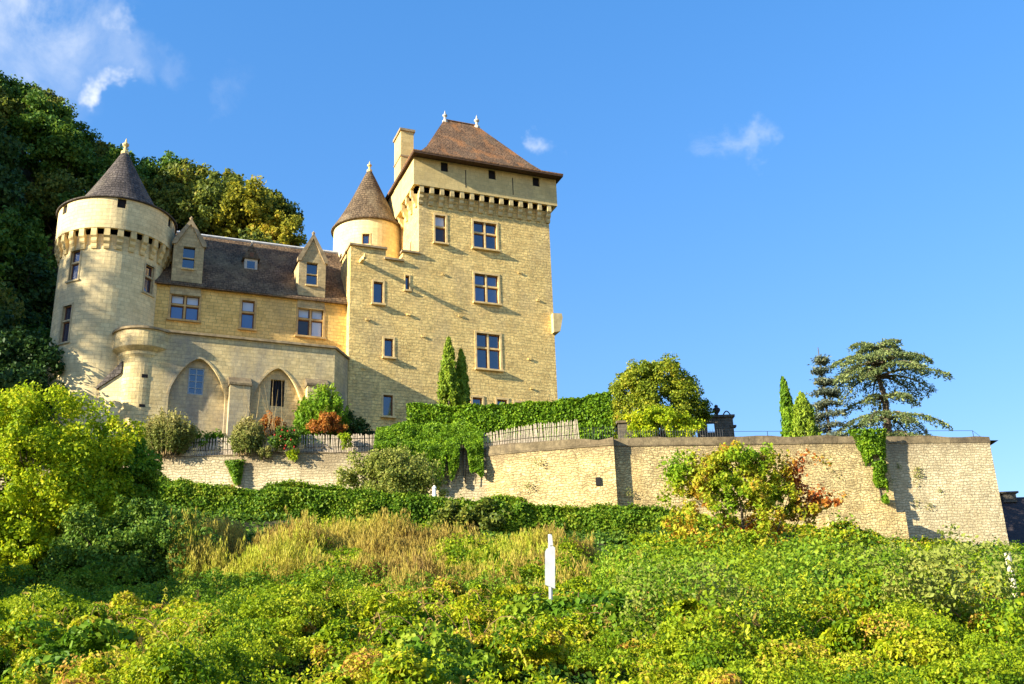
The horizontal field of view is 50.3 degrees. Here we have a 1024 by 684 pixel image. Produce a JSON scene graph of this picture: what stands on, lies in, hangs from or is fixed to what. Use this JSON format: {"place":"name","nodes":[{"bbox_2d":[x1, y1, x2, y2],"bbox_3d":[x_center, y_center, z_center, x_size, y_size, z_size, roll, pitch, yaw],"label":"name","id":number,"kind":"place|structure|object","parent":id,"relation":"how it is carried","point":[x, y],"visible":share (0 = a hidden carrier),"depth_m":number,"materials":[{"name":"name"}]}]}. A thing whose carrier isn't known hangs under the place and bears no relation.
{"place":"outdoors","nodes":[
{"label":"outdoors","id":0,"kind":"place"},
{"bbox_2d":[0,500,993,683],"bbox_3d":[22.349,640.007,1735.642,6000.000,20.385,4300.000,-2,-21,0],"label":"ground","id":1,"kind":"structure","parent":0,"point":[264,525],"depth_m":44.11,"materials":[{"name":"soil"}]},
{"bbox_2d":[0,360,41,415],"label":"broadleaf tree","id":2,"kind":"object","parent":1,"relation":"on","point":[7,380],"visible":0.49,"depth_m":69.94,"materials":[{"name":"green plant"}]},
{"bbox_2d":[0,509,56,586],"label":"bush","id":3,"kind":"object","parent":1,"relation":"on","point":[17,557],"visible":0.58,"depth_m":43.04,"materials":[{"name":"green plant"}]},
{"bbox_2d":[0,379,145,566],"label":"tree","id":4,"kind":"object","parent":1,"relation":"on","point":[68,455],"visible":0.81,"depth_m":45.16,"materials":[{"name":"green plant"}]},
{"bbox_2d":[78,433,163,522],"bbox_3d":[-18.326,7.069,49.355,4.865,6.347,5.022,4,-21,-15],"label":"bush","id":5,"kind":"object","parent":1,"relation":"on","point":[144,469],"visible":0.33,"depth_m":49.19,"materials":[{"name":"green plant"}]},
{"bbox_2d":[34,495,227,590],"bbox_3d":[-15.030,8.489,43.385,7.365,5.181,5.959,-2,-21,0],"label":"bush","id":6,"kind":"object","parent":1,"relation":"on","point":[138,536],"visible":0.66,"depth_m":42.05,"materials":[{"name":"green plant"}]},
{"bbox_2d":[0,448,486,500],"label":"garden wall","id":7,"kind":"structure","parent":1,"relation":"on","point":[315,467],"depth_m":69.42,"materials":[{"name":"stone"}]},
{"bbox_2d":[224,459,246,485],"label":"wall ivy","id":8,"kind":"object","parent":7,"relation":"attached to","point":[235,468],"depth_m":68.99,"materials":[{"name":"green plant"}]},
{"bbox_2d":[159,434,383,455],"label":"paling fence","id":9,"kind":"object","parent":7,"relation":"on","point":[225,449],"visible":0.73,"depth_m":70.23,"materials":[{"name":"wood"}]},
{"bbox_2d":[373,419,484,490],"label":"ivy curtain","id":10,"kind":"object","parent":7,"relation":"hanging from","point":[437,441],"visible":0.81,"depth_m":69.87,"materials":[{"name":"green plant"}]},
{"bbox_2d":[267,425,301,451],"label":"bush","id":11,"kind":"object","parent":1,"relation":"on","point":[288,442],"visible":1,"depth_m":69.53,"materials":[{"name":"green plant"}]},
{"bbox_2d":[0,505,642,604],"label":"weeds","id":12,"kind":"object","parent":1,"relation":"on","point":[606,538],"visible":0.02,"depth_m":55.21,"materials":[{"name":"green plant"}]},
{"bbox_2d":[0,552,670,610],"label":"scrub","id":13,"kind":"object","parent":1,"relation":"on","point":[87,576],"visible":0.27,"depth_m":37.50,"materials":[{"name":"green plant"}]},
{"bbox_2d":[334,443,451,497],"bbox_3d":[-7.092,8.079,62.562,6.256,4.974,4.695,-12,-23,25],"label":"bush","id":14,"kind":"object","parent":1,"relation":"on","point":[391,471],"visible":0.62,"depth_m":62.16,"materials":[{"name":"green plant"}]},
{"bbox_2d":[156,474,711,542],"bbox_3d":[-6.415,9.564,60.599,34.682,5.869,3.885,-2,-21,0],"label":"ivy hedge","id":15,"kind":"object","parent":1,"relation":"on","point":[299,497],"visible":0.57,"depth_m":59.42,"materials":[{"name":"green plant"}]},
{"bbox_2d":[284,514,589,593],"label":"green weeds","id":16,"kind":"object","parent":1,"relation":"on","point":[461,552],"visible":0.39,"depth_m":41.80,"materials":[{"name":"green plant"}]},
{"bbox_2d":[166,505,714,593],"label":"tall grass","id":17,"kind":"structure","parent":1,"relation":"on","point":[287,548],"depth_m":42.46,"materials":[{"name":"yellow plant"}]},
{"bbox_2d":[427,497,512,532],"bbox_3d":[-2.226,9.651,58.705,4.795,2.610,1.894,-2,-21,0],"label":"bush","id":18,"kind":"object","parent":1,"relation":"on","point":[479,516],"visible":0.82,"depth_m":58.51,"materials":[{"name":"green plant"}]},
{"bbox_2d":[0,572,989,683],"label":"creepers","id":19,"kind":"object","parent":1,"relation":"on","point":[74,637],"visible":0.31,"depth_m":15.50,"materials":[{"name":"green plant"}]},
{"bbox_2d":[0,605,1000,683],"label":"undergrowth","id":20,"kind":"object","parent":1,"relation":"on","point":[590,678],"visible":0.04,"depth_m":15.82,"materials":[{"name":"green plant"}]},
{"bbox_2d":[0,559,1023,683],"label":"brambles","id":21,"kind":"object","parent":1,"relation":"on","point":[839,635],"visible":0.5,"depth_m":14.95,"materials":[{"name":"green plant"}]},
{"bbox_2d":[0,552,1023,683],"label":"fine weeds","id":22,"kind":"object","parent":1,"relation":"on","point":[965,667],"visible":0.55,"depth_m":14.01,"materials":[{"name":"green plant"}]},
{"bbox_2d":[23,562,1017,681],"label":"dry stalks","id":23,"kind":"object","parent":1,"relation":"on","point":[606,621],"visible":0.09,"depth_m":17.39,"materials":[{"name":"beige plant"}]},
{"bbox_2d":[50,558,1012,683],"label":"bank shoots","id":24,"kind":"object","parent":1,"relation":"on","point":[494,674],"visible":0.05,"depth_m":15.30,"materials":[{"name":"green plant"}]},
{"bbox_2d":[545,534,554,599],"bbox_3d":[0.713,4.705,19.617,0.212,2.498,0.130,-2,-21,0],"label":"marker post","id":25,"kind":"object","parent":1,"relation":"on","point":[550,566],"visible":0.67,"depth_m":19.78,"materials":[{"name":"white paint"}]},
{"bbox_2d":[486,435,1008,544],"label":"retaining wall","id":26,"kind":"structure","parent":1,"relation":"on","point":[958,471],"depth_m":69.24,"materials":[{"name":"stone"}]},
{"bbox_2d":[461,420,578,447],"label":"paling fence","id":27,"kind":"object","parent":26,"relation":"on","point":[535,431],"visible":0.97,"depth_m":70.02,"materials":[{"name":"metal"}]},
{"bbox_2d":[521,452,943,522],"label":"joint plants","id":28,"kind":"object","parent":26,"relation":"attached to","point":[898,467],"visible":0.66,"depth_m":69.46,"materials":[{"name":"green plant"}]},
{"bbox_2d":[571,426,977,439],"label":"railing","id":29,"kind":"object","parent":26,"relation":"on","point":[707,431],"visible":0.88,"depth_m":69.99,"materials":[{"name":"metal"}]},
{"bbox_2d":[848,428,889,504],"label":"ivy","id":30,"kind":"object","parent":26,"relation":"attached to","point":[879,479],"depth_m":69.73,"materials":[{"name":"green plant"}]},
{"bbox_2d":[655,439,848,556],"bbox_3d":[9.945,7.577,43.931,8.583,8.041,6.307,-2,-21,0],"label":"vine shrub","id":31,"kind":"object","parent":1,"relation":"on","point":[710,475],"visible":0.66,"depth_m":45.21,"materials":[{"name":"green plant"}]},
{"bbox_2d":[590,548,931,595],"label":"bushes","id":32,"kind":"object","parent":1,"relation":"on","point":[749,568],"visible":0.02,"depth_m":26.30,"materials":[{"name":"green plant"}]},
{"bbox_2d":[568,536,1023,673],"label":"tall weeds","id":33,"kind":"object","parent":1,"relation":"on","point":[1011,607],"visible":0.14,"depth_m":17.47,"materials":[{"name":"green plant"}]},
{"bbox_2d":[587,533,1023,642],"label":"bushes","id":34,"kind":"object","parent":1,"relation":"on","point":[622,563],"visible":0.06,"depth_m":31.93,"materials":[{"name":"green plant"}]},
{"bbox_2d":[607,510,1023,636],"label":"bushes","id":35,"kind":"object","parent":1,"relation":"on","point":[779,579],"visible":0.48,"depth_m":16.52,"materials":[{"name":"green plant"}]},
{"bbox_2d":[609,524,1023,652],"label":"bushes","id":36,"kind":"object","parent":1,"relation":"on","point":[932,584],"visible":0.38,"depth_m":16.40,"materials":[{"name":"green plant"}]},
{"bbox_2d":[626,527,1023,579],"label":"thicket","id":37,"kind":"object","parent":1,"relation":"on","point":[662,539],"visible":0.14,"depth_m":40.86,"materials":[{"name":"green plant"}]},
{"bbox_2d":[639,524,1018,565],"bbox_3d":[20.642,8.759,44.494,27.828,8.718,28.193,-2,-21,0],"label":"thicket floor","id":38,"kind":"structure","parent":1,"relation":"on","point":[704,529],"depth_m":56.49,"materials":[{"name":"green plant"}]},
{"bbox_2d":[714,513,1007,551],"bbox_3d":[22.648,10.994,57.794,23.681,4.665,4.219,-2,-21,0],"label":"ivy hedge","id":39,"kind":"object","parent":1,"relation":"on","point":[804,529],"visible":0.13,"depth_m":57.23,"materials":[{"name":"green plant"}]},
{"bbox_2d":[999,491,1023,546],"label":"house","id":40,"kind":"structure","parent":1,"relation":"on","point":[1012,507],"depth_m":89.53,"materials":[{"name":"stone"}]},
{"bbox_2d":[0,152,997,459],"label":"garden terrace","id":41,"kind":"structure","parent":0,"point":[48,232],"depth_m":73.30,"materials":[{"name":"plant"}]},
{"bbox_2d":[0,303,21,364],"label":"woodland tree","id":42,"kind":"object","parent":41,"relation":"on","point":[4,323],"visible":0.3,"depth_m":81.10,"materials":[{"name":"green plant"}]},
{"bbox_2d":[0,205,22,266],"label":"woodland tree","id":43,"kind":"object","parent":41,"relation":"on","point":[7,221],"visible":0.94,"depth_m":98.23,"materials":[{"name":"green plant"}]},
{"bbox_2d":[0,70,23,102],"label":"woodland tree","id":44,"kind":"object","parent":41,"relation":"on","point":[11,87],"visible":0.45,"depth_m":129.58,"materials":[{"name":"green plant"}]},
{"bbox_2d":[0,123,27,198],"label":"woodland tree","id":45,"kind":"object","parent":41,"relation":"on","point":[10,153],"visible":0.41,"depth_m":110.97,"materials":[{"name":"green plant"}]},
{"bbox_2d":[0,277,28,363],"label":"woodland tree","id":46,"kind":"object","parent":41,"relation":"on","point":[17,313],"visible":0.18,"depth_m":85.26,"materials":[{"name":"green plant"}]},
{"bbox_2d":[0,86,28,133],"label":"woodland tree","id":47,"kind":"object","parent":41,"relation":"on","point":[6,105],"visible":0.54,"depth_m":122.27,"materials":[{"name":"green plant"}]},
{"bbox_2d":[0,160,29,234],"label":"woodland tree","id":48,"kind":"object","parent":41,"relation":"on","point":[13,186],"visible":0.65,"depth_m":104.60,"materials":[{"name":"green plant"}]},
{"bbox_2d":[4,281,51,331],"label":"woodland tree","id":49,"kind":"object","parent":41,"relation":"on","point":[32,317],"visible":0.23,"depth_m":95.15,"materials":[{"name":"green plant"}]},
{"bbox_2d":[0,252,57,327],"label":"woodland tree","id":50,"kind":"object","parent":41,"relation":"on","point":[20,273],"visible":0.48,"depth_m":99.34,"materials":[{"name":"green plant"}]},
{"bbox_2d":[0,222,57,277],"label":"woodland tree","id":51,"kind":"object","parent":41,"relation":"on","point":[26,241],"visible":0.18,"depth_m":106.12,"materials":[{"name":"green plant"}]},
{"bbox_2d":[10,195,47,250],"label":"woodland tree","id":52,"kind":"object","parent":41,"relation":"on","point":[29,216],"visible":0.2,"depth_m":111.92,"materials":[{"name":"green plant"}]},
{"bbox_2d":[0,324,67,427],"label":"broadleaf tree","id":53,"kind":"object","parent":41,"relation":"on","point":[32,346],"visible":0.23,"depth_m":74.36,"materials":[{"name":"green plant"}]},
{"bbox_2d":[0,88,78,183],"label":"woodland tree","id":54,"kind":"object","parent":41,"relation":"on","point":[42,115],"visible":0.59,"depth_m":122.49,"materials":[{"name":"green plant"}]},
{"bbox_2d":[16,87,74,114],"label":"woodland tree","id":55,"kind":"object","parent":41,"relation":"on","point":[51,94],"visible":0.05,"depth_m":128.72,"materials":[{"name":"green plant"}]},
{"bbox_2d":[24,168,90,251],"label":"woodland tree","id":56,"kind":"object","parent":41,"relation":"on","point":[49,192],"visible":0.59,"depth_m":114.69,"materials":[{"name":"green plant"}]},
{"bbox_2d":[18,119,100,188],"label":"woodland tree","id":57,"kind":"object","parent":41,"relation":"on","point":[54,151],"visible":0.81,"depth_m":120.20,"materials":[{"name":"green plant"}]},
{"bbox_2d":[75,120,102,148],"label":"woodland tree","id":58,"kind":"object","parent":41,"relation":"on","point":[90,137],"visible":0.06,"depth_m":130.49,"materials":[{"name":"green plant"}]},
{"bbox_2d":[80,140,113,191],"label":"woodland tree","id":59,"kind":"object","parent":41,"relation":"on","point":[102,148],"visible":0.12,"depth_m":126.47,"materials":[{"name":"green plant"}]},
{"bbox_2d":[58,169,148,204],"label":"woodland tree","id":60,"kind":"object","parent":41,"relation":"on","point":[74,195],"visible":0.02,"depth_m":112.95,"materials":[{"name":"green plant"}]},
{"bbox_2d":[83,143,151,188],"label":"woodland tree","id":61,"kind":"object","parent":41,"relation":"on","point":[108,161],"visible":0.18,"depth_m":121.55,"materials":[{"name":"green plant"}]},
{"bbox_2d":[135,150,186,181],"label":"woodland tree","id":62,"kind":"object","parent":41,"relation":"on","point":[164,159],"visible":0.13,"depth_m":126.33,"materials":[{"name":"green plant"}]},
{"bbox_2d":[140,176,186,226],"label":"woodland tree","id":63,"kind":"object","parent":41,"relation":"on","point":[161,196],"visible":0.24,"depth_m":118.28,"materials":[{"name":"green plant"}]},
{"bbox_2d":[138,406,199,455],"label":"shrub","id":64,"kind":"object","parent":41,"relation":"on","point":[166,435],"visible":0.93,"depth_m":69.42,"materials":[{"name":"green plant"}]},
{"bbox_2d":[149,158,214,230],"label":"woodland tree","id":65,"kind":"object","parent":41,"relation":"on","point":[177,178],"visible":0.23,"depth_m":124.11,"materials":[{"name":"green plant"}]},
{"bbox_2d":[170,179,241,235],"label":"woodland tree","id":66,"kind":"object","parent":41,"relation":"on","point":[202,208],"visible":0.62,"depth_m":117.64,"materials":[{"name":"green plant"}]},
{"bbox_2d":[191,428,225,451],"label":"bush","id":67,"kind":"object","parent":41,"relation":"on","point":[214,435],"visible":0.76,"depth_m":70.61,"materials":[{"name":"green plant"}]},
{"bbox_2d":[194,168,254,236],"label":"woodland tree","id":68,"kind":"object","parent":41,"relation":"on","point":[227,175],"visible":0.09,"depth_m":122.48,"materials":[{"name":"green plant"}]},
{"bbox_2d":[226,414,268,456],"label":"shrub","id":69,"kind":"object","parent":41,"relation":"on","point":[247,436],"visible":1,"depth_m":69.60,"materials":[{"name":"green plant"}]},
{"bbox_2d":[212,174,284,240],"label":"woodland tree","id":70,"kind":"object","parent":41,"relation":"on","point":[246,208],"visible":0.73,"depth_m":117.95,"materials":[{"name":"green plant"}]},
{"bbox_2d":[238,227,278,243],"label":"woodland tree","id":71,"kind":"object","parent":41,"relation":"on","point":[256,235],"visible":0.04,"depth_m":108.89,"materials":[{"name":"green plant"}]},
{"bbox_2d":[240,384,296,453],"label":"bare stems","id":72,"kind":"object","parent":41,"relation":"on","point":[269,419],"visible":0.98,"depth_m":70.67,"materials":[{"name":"brown plant"}]},
{"bbox_2d":[259,410,286,437],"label":"bush","id":73,"kind":"object","parent":41,"relation":"on","point":[265,423],"visible":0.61,"depth_m":71.21,"materials":[{"name":"orange plant"}]},
{"bbox_2d":[244,187,303,235],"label":"woodland tree","id":74,"kind":"object","parent":41,"relation":"on","point":[287,207],"visible":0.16,"depth_m":122.03,"materials":[{"name":"green plant"}]},
{"bbox_2d":[250,210,307,246],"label":"woodland tree","id":75,"kind":"object","parent":41,"relation":"on","point":[288,229],"visible":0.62,"depth_m":117.13,"materials":[{"name":"yellow plant"}]},
{"bbox_2d":[45,112,562,439],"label":"chateau","id":76,"kind":"structure","parent":41,"relation":"on","point":[154,310],"depth_m":84.29,"materials":[{"name":"stone"}]},
{"bbox_2d":[55,302,73,345],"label":"window","id":77,"kind":"structure","parent":76,"relation":"in","point":[67,321],"depth_m":76.64,"materials":[{"name":"stone"}]},
{"bbox_2d":[65,248,81,283],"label":"window","id":78,"kind":"structure","parent":76,"relation":"in","point":[76,263],"depth_m":78.11,"materials":[{"name":"glass"}]},
{"bbox_2d":[141,261,155,297],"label":"window","id":79,"kind":"structure","parent":76,"relation":"in","point":[147,270],"depth_m":79.69,"materials":[{"name":"stone"}]},
{"bbox_2d":[166,293,201,323],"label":"window","id":80,"kind":"structure","parent":76,"relation":"in","point":[180,308],"depth_m":80.73,"materials":[{"name":"glass"}]},
{"bbox_2d":[187,368,203,394],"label":"window","id":81,"kind":"structure","parent":76,"relation":"in","point":[196,375],"depth_m":76.37,"materials":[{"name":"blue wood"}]},
{"bbox_2d":[238,297,256,331],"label":"window","id":82,"kind":"structure","parent":76,"relation":"in","point":[247,313],"depth_m":82.32,"materials":[{"name":"glass"}]},
{"bbox_2d":[270,380,284,406],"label":"window","id":83,"kind":"structure","parent":76,"relation":"in","point":[278,386],"depth_m":78.43,"materials":[{"name":"glass"}]},
{"bbox_2d":[294,305,325,339],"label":"window","id":84,"kind":"structure","parent":76,"relation":"in","point":[308,322],"depth_m":83.94,"materials":[{"name":"glass"}]},
{"bbox_2d":[371,279,385,305],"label":"window","id":85,"kind":"structure","parent":76,"relation":"in","point":[376,287],"depth_m":85.81,"materials":[{"name":"stone"}]},
{"bbox_2d":[381,393,395,418],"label":"window","id":86,"kind":"structure","parent":76,"relation":"in","point":[387,402],"depth_m":82.88,"materials":[{"name":"glass"}]},
{"bbox_2d":[382,336,395,359],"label":"window","id":87,"kind":"structure","parent":76,"relation":"in","point":[387,344],"depth_m":84.52,"materials":[{"name":"stone"}]},
{"bbox_2d":[433,212,448,245],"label":"window","id":88,"kind":"structure","parent":76,"relation":"in","point":[439,237],"depth_m":89.84,"materials":[{"name":"stone"}]},
{"bbox_2d":[471,219,500,252],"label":"window","id":89,"kind":"structure","parent":76,"relation":"in","point":[483,235],"depth_m":91.25,"materials":[{"name":"glass"}]},
{"bbox_2d":[473,271,501,306],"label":"window","id":90,"kind":"structure","parent":76,"relation":"in","point":[485,287],"depth_m":89.55,"materials":[{"name":"glass"}]},
{"bbox_2d":[475,330,504,371],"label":"window","id":91,"kind":"structure","parent":76,"relation":"in","point":[487,358],"depth_m":87.65,"materials":[{"name":"glass"}]},
{"bbox_2d":[291,382,351,450],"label":"bush","id":92,"kind":"object","parent":41,"relation":"on","point":[307,410],"visible":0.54,"depth_m":72.30,"materials":[{"name":"green plant"}]},
{"bbox_2d":[305,411,348,438],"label":"bush","id":93,"kind":"object","parent":41,"relation":"on","point":[325,420],"visible":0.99,"depth_m":71.18,"materials":[{"name":"orange plant"}]},
{"bbox_2d":[343,409,373,441],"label":"bush","id":94,"kind":"object","parent":41,"relation":"on","point":[357,427],"visible":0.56,"depth_m":73.40,"materials":[{"name":"green plant"}]},
{"bbox_2d":[436,336,460,406],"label":"cypress","id":95,"kind":"object","parent":41,"relation":"on","point":[448,386],"visible":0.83,"depth_m":77.19,"materials":[{"name":"green plant"}]},
{"bbox_2d":[455,348,471,404],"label":"cypress","id":96,"kind":"object","parent":41,"relation":"on","point":[464,397],"visible":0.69,"depth_m":77.75,"materials":[{"name":"green plant"}]},
{"bbox_2d":[406,391,614,444],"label":"clipped hedge","id":97,"kind":"object","parent":41,"relation":"on","point":[588,412],"visible":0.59,"depth_m":73.64,"materials":[{"name":"green plant"}]},
{"bbox_2d":[615,420,631,438],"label":"stone pier","id":98,"kind":"structure","parent":41,"relation":"on","point":[621,425],"depth_m":72.73,"materials":[{"name":"beige stone"}]},
{"bbox_2d":[608,353,714,438],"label":"broadleaf tree","id":99,"kind":"object","parent":41,"relation":"on","point":[642,380],"visible":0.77,"depth_m":79.72,"materials":[{"name":"green plant"}]},
{"bbox_2d":[622,404,707,437],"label":"bush","id":100,"kind":"object","parent":41,"relation":"on","point":[650,419],"visible":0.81,"depth_m":71.77,"materials":[{"name":"green plant"}]},
{"bbox_2d":[697,405,736,436],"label":"stone belvedere","id":101,"kind":"object","parent":41,"relation":"on","point":[723,422],"visible":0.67,"depth_m":82.86,"materials":[{"name":"grey stone"}]},
{"bbox_2d":[779,376,798,436],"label":"cypress","id":102,"kind":"object","parent":41,"relation":"on","point":[785,407],"visible":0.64,"depth_m":78.74,"materials":[{"name":"green plant"}]},
{"bbox_2d":[789,391,822,436],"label":"cypress","id":103,"kind":"object","parent":41,"relation":"on","point":[803,419],"visible":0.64,"depth_m":77.75,"materials":[{"name":"green plant"}]},
{"bbox_2d":[806,349,853,436],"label":"conifer","id":104,"kind":"object","parent":41,"relation":"on","point":[822,382],"visible":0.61,"depth_m":87.26,"materials":[{"name":"green plant"}]},
{"bbox_2d":[827,338,955,435],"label":"cedar","id":105,"kind":"object","parent":41,"relation":"on","point":[884,352],"visible":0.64,"depth_m":87.23,"materials":[{"name":"green plant"}]},
{"bbox_2d":[0,0,1023,496],"label":"sky","id":106,"kind":"structure","parent":0,"point":[747,189],"materials":[{"name":"blue"}]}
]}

